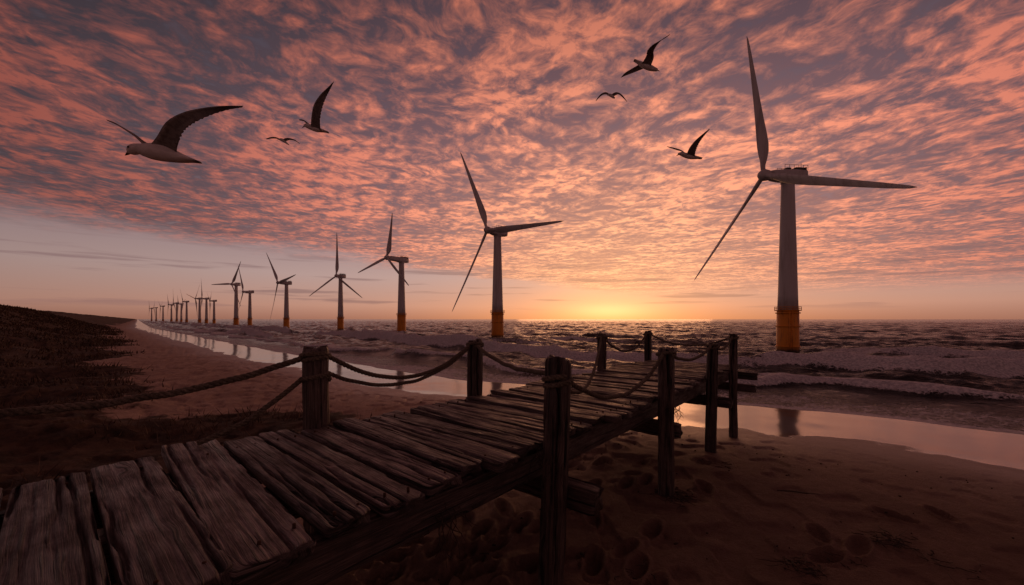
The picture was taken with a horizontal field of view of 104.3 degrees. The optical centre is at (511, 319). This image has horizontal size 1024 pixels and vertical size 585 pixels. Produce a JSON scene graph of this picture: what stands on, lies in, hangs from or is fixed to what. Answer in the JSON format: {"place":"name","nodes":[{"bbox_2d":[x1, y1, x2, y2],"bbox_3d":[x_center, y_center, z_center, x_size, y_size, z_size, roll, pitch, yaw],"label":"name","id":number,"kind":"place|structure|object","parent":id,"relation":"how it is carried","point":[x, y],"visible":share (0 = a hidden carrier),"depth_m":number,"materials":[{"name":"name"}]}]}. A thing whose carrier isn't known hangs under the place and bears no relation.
{"place":"outdoors","nodes":[
{"label":"outdoors","id":0,"kind":"place"},
{"bbox_2d":[107,106,242,163],"bbox_3d":[-3.085,-1.703,3.575,2.102,0.585,0.260,0,0,18],"label":"seagull","id":1,"kind":"object","parent":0,"point":[163,146],"visible":1,"depth_m":3.53,"materials":[{"name":"white"}]},
{"bbox_2d":[266,137,299,144],"bbox_3d":[-8.065,-6.261,14.018,1.642,0.468,0.162,0,0,17],"label":"seagull","id":2,"kind":"object","parent":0,"point":[284,140],"visible":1,"depth_m":13.96,"materials":[{"name":"grey"}]},
{"bbox_2d":[299,82,333,132],"bbox_3d":[-2.910,-3.055,5.969,1.204,0.503,0.268,0,0,38],"label":"seagull","id":3,"kind":"object","parent":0,"point":[314,125],"visible":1,"depth_m":5.84,"materials":[{"name":"grey"}]},
{"bbox_2d":[0,306,1023,584],"bbox_3d":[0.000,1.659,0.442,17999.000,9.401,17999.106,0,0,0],"label":"beach ground","id":4,"kind":"structure","parent":0,"point":[744,512],"depth_m":5.33,"materials":[{"name":"brown sand"}]},
{"bbox_2d":[0,304,371,486],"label":"dune grass","id":5,"kind":"structure","parent":4,"relation":"on","point":[74,325],"depth_m":22.56,"materials":[{"name":"brown plant"}]},
{"bbox_2d":[0,330,757,584],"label":"wooden pier","id":6,"kind":"structure","parent":4,"relation":"on","point":[353,493],"depth_m":2.50,"materials":[{"name":"brown wood"}]},
{"bbox_2d":[0,356,302,417],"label":"rope","id":7,"kind":"object","parent":6,"relation":"attached to","point":[42,409],"visible":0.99,"depth_m":2.71,"materials":[{"name":"brown fabric"}]},
{"bbox_2d":[196,372,333,445],"bbox_3d":[-2.046,0.710,3.378,0.995,0.470,0.270,0,0,-39],"label":"rope","id":8,"kind":"object","parent":6,"relation":"attached to","point":[260,411],"visible":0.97,"depth_m":3.28,"materials":[{"name":"brown fabric"}]},
{"bbox_2d":[299,344,470,379],"bbox_3d":[-1.239,0.475,4.299,0.280,0.387,2.033,0,0,37],"label":"rope","id":9,"kind":"object","parent":6,"relation":"attached to","point":[320,356],"visible":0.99,"depth_m":3.95,"materials":[{"name":"brown fabric"}]},
{"bbox_2d":[329,348,469,386],"bbox_3d":[-1.114,0.533,4.355,0.064,0.383,1.798,0,0,41],"label":"rope","id":10,"kind":"object","parent":6,"relation":"attached to","point":[355,381],"visible":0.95,"depth_m":4.15,"materials":[{"name":"brown fabric"}]},
{"bbox_2d":[466,342,544,374],"bbox_3d":[-0.146,0.393,4.134,0.243,0.222,2.274,0,0,-19],"label":"rope","id":11,"kind":"object","parent":6,"relation":"attached to","point":[478,345],"visible":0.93,"depth_m":4.04,"materials":[{"name":"brown fabric"}]},
{"bbox_2d":[571,336,601,394],"bbox_3d":[1.041,0.592,5.357,0.071,0.557,4.734,0,0,17],"label":"rope","id":12,"kind":"object","parent":6,"relation":"attached to","point":[573,392],"visible":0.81,"depth_m":5.77,"materials":[{"name":"brown fabric"}]},
{"bbox_2d":[541,353,663,399],"bbox_3d":[1.073,0.582,3.800,0.250,0.375,2.412,0,0,42],"label":"rope","id":13,"kind":"object","parent":6,"relation":"attached to","point":[544,379],"visible":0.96,"depth_m":3.32,"materials":[{"name":"brown fabric"}]},
{"bbox_2d":[596,332,653,352],"bbox_3d":[2.486,0.511,8.589,0.234,0.410,2.546,0,0,40],"label":"rope","id":14,"kind":"object","parent":6,"relation":"attached to","point":[625,351],"visible":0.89,"depth_m":8.55,"materials":[{"name":"brown fabric"}]},
{"bbox_2d":[655,345,711,360],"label":"rope","id":15,"kind":"object","parent":6,"relation":"attached to","point":[673,353],"visible":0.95,"depth_m":5.24,"materials":[{"name":"brown fabric"}]},
{"bbox_2d":[651,334,738,346],"bbox_3d":[3.807,0.452,8.471,0.204,0.275,2.120,0,0,-26],"label":"rope","id":16,"kind":"object","parent":6,"relation":"attached to","point":[728,338],"visible":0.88,"depth_m":8.40,"materials":[{"name":"brown fabric"}]},
{"bbox_2d":[705,336,732,349],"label":"rope","id":17,"kind":"object","parent":6,"relation":"attached to","point":[718,346],"visible":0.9,"depth_m":6.44,"materials":[{"name":"brown fabric"}]},
{"bbox_2d":[777,489,815,493],"bbox_3d":[3.458,2.083,4.831,0.454,0.028,0.089,0,0,11],"label":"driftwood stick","id":18,"kind":"object","parent":4,"relation":"on","point":[796,491],"visible":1,"depth_m":4.80,"materials":[{"name":"brown wood"}]},
{"bbox_2d":[0,0,1023,318],"label":"sky","id":19,"kind":"structure","parent":0,"point":[927,95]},
{"bbox_2d":[129,401,1014,580],"bbox_3d":[1.732,2.157,4.345,14.917,0.243,7.548,0,0,40],"label":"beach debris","id":20,"kind":"object","parent":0,"point":[675,543],"visible":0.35,"depth_m":4.29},
{"bbox_2d":[138,319,1023,434],"bbox_3d":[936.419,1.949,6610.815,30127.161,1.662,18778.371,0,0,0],"label":"sea","id":21,"kind":"structure","parent":0,"point":[965,373],"depth_m":24.88,"materials":[{"name":"liquid"}]},
{"bbox_2d":[150,302,157,320],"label":"wind turbine","id":22,"kind":"object","parent":21,"relation":"in","point":[154,312],"visible":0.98,"depth_m":472.14,"materials":[{"name":"white paint"}]},
{"bbox_2d":[157,299,164,320],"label":"wind turbine","id":23,"kind":"object","parent":21,"relation":"in","point":[163,306],"visible":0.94,"depth_m":423.04,"materials":[{"name":"white paint"}]},
{"bbox_2d":[167,296,172,321],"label":"wind turbine","id":24,"kind":"object","parent":21,"relation":"in","point":[171,319],"visible":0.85,"depth_m":371.73,"materials":[{"name":"white paint"}]},
{"bbox_2d":[171,298,178,321],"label":"wind turbine","id":25,"kind":"object","parent":21,"relation":"in","point":[176,309],"visible":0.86,"depth_m":340.67,"materials":[{"name":"white paint"}]},
{"bbox_2d":[177,295,183,321],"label":"wind turbine","id":26,"kind":"object","parent":21,"relation":"in","point":[181,319],"visible":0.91,"depth_m":306.63,"materials":[{"name":"white paint"}]},
{"bbox_2d":[180,290,188,321],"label":"wind turbine","id":27,"kind":"object","parent":21,"relation":"in","point":[186,317],"visible":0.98,"depth_m":285.13,"materials":[{"name":"white paint"}]},
{"bbox_2d":[187,285,201,322],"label":"wind turbine","id":28,"kind":"object","parent":21,"relation":"in","point":[199,313],"visible":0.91,"depth_m":235.78,"materials":[{"name":"white paint"}]},
{"bbox_2d":[201,283,209,322],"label":"wind turbine","id":29,"kind":"object","parent":21,"relation":"in","point":[206,319],"visible":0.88,"depth_m":204.27,"materials":[{"name":"white paint"}]},
{"bbox_2d":[208,292,216,323],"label":"wind turbine","id":30,"kind":"object","parent":21,"relation":"in","point":[214,317],"visible":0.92,"depth_m":188.59,"materials":[{"name":"white paint"}]},
{"bbox_2d":[211,261,240,324],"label":"wind turbine","id":31,"kind":"object","parent":21,"relation":"in","point":[236,315],"visible":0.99,"depth_m":143.93,"materials":[{"name":"white paint"}]},
{"bbox_2d":[237,266,253,324],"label":"wind turbine","id":32,"kind":"object","parent":21,"relation":"in","point":[249,318],"visible":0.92,"depth_m":128.90,"materials":[{"name":"white paint"}]},
{"bbox_2d":[266,253,295,327],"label":"wind turbine","id":33,"kind":"object","parent":21,"relation":"in","point":[286,318],"visible":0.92,"depth_m":97.82,"materials":[{"name":"white paint"}]},
{"bbox_2d":[310,234,361,329],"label":"wind turbine","id":34,"kind":"object","parent":21,"relation":"in","point":[340,318],"visible":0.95,"depth_m":84.23,"materials":[{"name":"white paint"}]},
{"bbox_2d":[358,214,408,331],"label":"wind turbine","id":35,"kind":"object","parent":21,"relation":"in","point":[402,313],"visible":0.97,"depth_m":64.08,"materials":[{"name":"white paint"}]},
{"bbox_2d":[452,152,561,336],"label":"wind turbine","id":36,"kind":"object","parent":21,"relation":"in","point":[497,311],"visible":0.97,"depth_m":48.60,"materials":[{"name":"white paint"}]},
{"bbox_2d":[694,37,916,352],"bbox_3d":[18.922,-8.174,27.180,3.445,25.049,18.475,0,0,-5],"label":"wind turbine","id":37,"kind":"object","parent":21,"relation":"in","point":[787,313],"visible":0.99,"depth_m":27.51,"materials":[{"name":"white paint"}]},
{"bbox_2d":[596,92,625,100],"bbox_3d":[3.236,-7.200,13.005,1.050,0.554,0.148,0,0,27],"label":"seagull","id":38,"kind":"object","parent":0,"point":[611,95],"visible":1,"depth_m":12.97,"materials":[{"name":"grey"}]},
{"bbox_2d":[622,34,669,76],"bbox_3d":[2.139,-4.184,6.475,0.944,0.275,0.387,0,0,39],"label":"seagull","id":39,"kind":"object","parent":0,"point":[646,63],"visible":1,"depth_m":6.46,"materials":[{"name":"grey"}]},
{"bbox_2d":[639,486,702,510],"bbox_3d":[1.892,2.092,4.751,0.721,0.039,0.758,0,0,19],"label":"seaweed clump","id":40,"kind":"object","parent":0,"point":[677,494],"visible":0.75,"depth_m":4.70,"materials":[{"name":"brown plant"}]},
{"bbox_2d":[667,129,709,158],"bbox_3d":[3.107,-3.000,7.019,0.817,0.376,0.339,0,0,45],"label":"seagull","id":41,"kind":"object","parent":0,"point":[690,154],"visible":1,"depth_m":6.93,"materials":[{"name":"grey"}]},
{"bbox_2d":[698,459,732,468],"bbox_3d":[2.992,2.082,5.686,0.561,0.033,0.512,0,0,0],"label":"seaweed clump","id":42,"kind":"object","parent":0,"point":[721,465],"visible":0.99,"depth_m":5.72,"materials":[{"name":"brown plant"}]},
{"bbox_2d":[756,545,828,584],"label":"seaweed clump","id":43,"kind":"object","parent":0,"point":[792,562],"visible":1,"depth_m":3.37,"materials":[{"name":"brown plant"}]},
{"bbox_2d":[852,526,952,562],"bbox_3d":[3.621,2.074,3.717,0.604,0.035,0.630,0,0,0],"label":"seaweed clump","id":44,"kind":"object","parent":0,"point":[888,540],"visible":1,"depth_m":3.73,"materials":[{"name":"brown plant"}]},
{"bbox_2d":[914,547,985,583],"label":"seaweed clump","id":45,"kind":"object","parent":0,"point":[932,553],"visible":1,"depth_m":3.34,"materials":[{"name":"brown plant"}]}
]}

